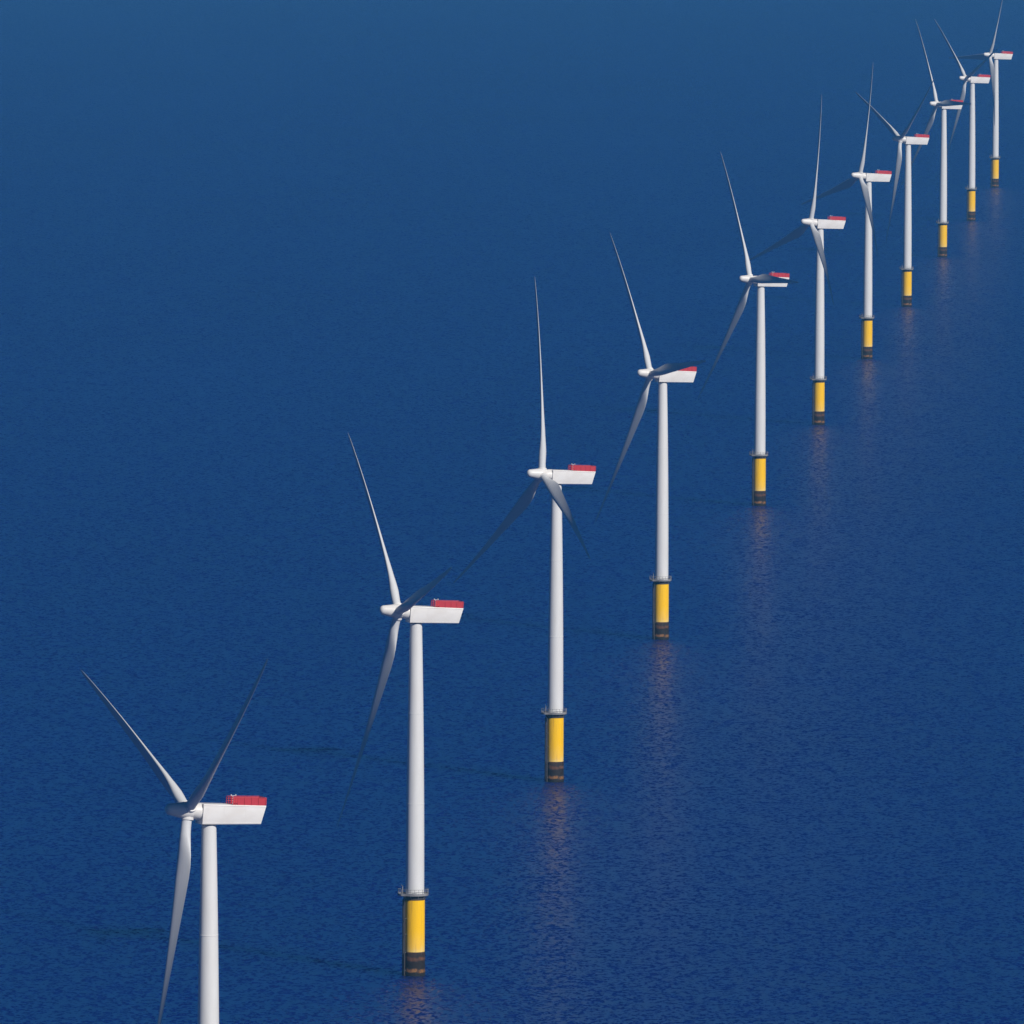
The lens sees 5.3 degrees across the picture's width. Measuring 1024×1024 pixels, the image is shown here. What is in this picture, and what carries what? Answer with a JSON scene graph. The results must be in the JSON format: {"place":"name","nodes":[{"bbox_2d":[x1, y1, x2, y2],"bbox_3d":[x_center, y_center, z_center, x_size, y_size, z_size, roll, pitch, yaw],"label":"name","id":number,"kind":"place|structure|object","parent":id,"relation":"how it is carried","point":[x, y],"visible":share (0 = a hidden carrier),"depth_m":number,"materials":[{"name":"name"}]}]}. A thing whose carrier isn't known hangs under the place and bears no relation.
{"place":"outdoors","nodes":[
{"label":"outdoors","id":0,"kind":"place"},
{"bbox_2d":[0,0,1023,1023],"bbox_3d":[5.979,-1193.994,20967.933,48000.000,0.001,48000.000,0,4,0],"label":"sea","id":1,"kind":"structure","parent":0,"point":[261,261],"depth_m":4040.70,"materials":[{"name":"blue liquid"}]},
{"bbox_2d":[81,659,267,1023],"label":"wind turbine","id":2,"kind":"object","parent":1,"relation":"in","point":[208,817],"visible":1,"depth_m":2047.91,"materials":[{"name":"white metal"}]},
{"bbox_2d":[336,434,463,976],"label":"wind turbine","id":3,"kind":"object","parent":1,"relation":"in","point":[408,610],"visible":1,"depth_m":2517.32,"materials":[{"name":"metal"}]},
{"bbox_2d":[454,276,595,781],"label":"wind turbine","id":4,"kind":"object","parent":1,"relation":"in","point":[553,480],"visible":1,"depth_m":2986.97,"materials":[{"name":"metal"}]},
{"bbox_2d":[594,234,705,639],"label":"wind turbine","id":5,"kind":"object","parent":1,"relation":"in","point":[663,375],"visible":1,"depth_m":3460.96,"materials":[{"name":"metal"}]},
{"bbox_2d":[697,152,798,505],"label":"wind turbine","id":6,"kind":"object","parent":1,"relation":"in","point":[760,282],"visible":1,"depth_m":4066.80,"materials":[{"name":"metal"}]},
{"bbox_2d":[749,95,845,424],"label":"wind turbine","id":7,"kind":"object","parent":1,"relation":"in","point":[819,378],"visible":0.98,"depth_m":4548.55,"materials":[{"name":"metal"}]},
{"bbox_2d":[801,65,891,358],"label":"wind turbine","id":8,"kind":"object","parent":1,"relation":"in","point":[867,317],"visible":0.99,"depth_m":5033.98,"materials":[{"name":"metal"}]},
{"bbox_2d":[856,78,934,306],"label":"wind turbine","id":9,"kind":"object","parent":1,"relation":"in","point":[906,268],"visible":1,"depth_m":5497.74,"materials":[{"name":"metal"}]},
{"bbox_2d":[900,19,970,256],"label":"wind turbine","id":10,"kind":"object","parent":1,"relation":"in","point":[942,221],"visible":0.98,"depth_m":6025.66,"materials":[{"name":"metal"}]},
{"bbox_2d":[934,19,997,220],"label":"wind turbine","id":11,"kind":"object","parent":1,"relation":"in","point":[972,81],"visible":0.96,"depth_m":6481.43,"materials":[{"name":"metal"}]},
{"bbox_2d":[949,0,1012,186],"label":"wind turbine","id":12,"kind":"object","parent":1,"relation":"in","point":[995,157],"visible":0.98,"depth_m":6966.40,"materials":[{"name":"metal"}]}
]}

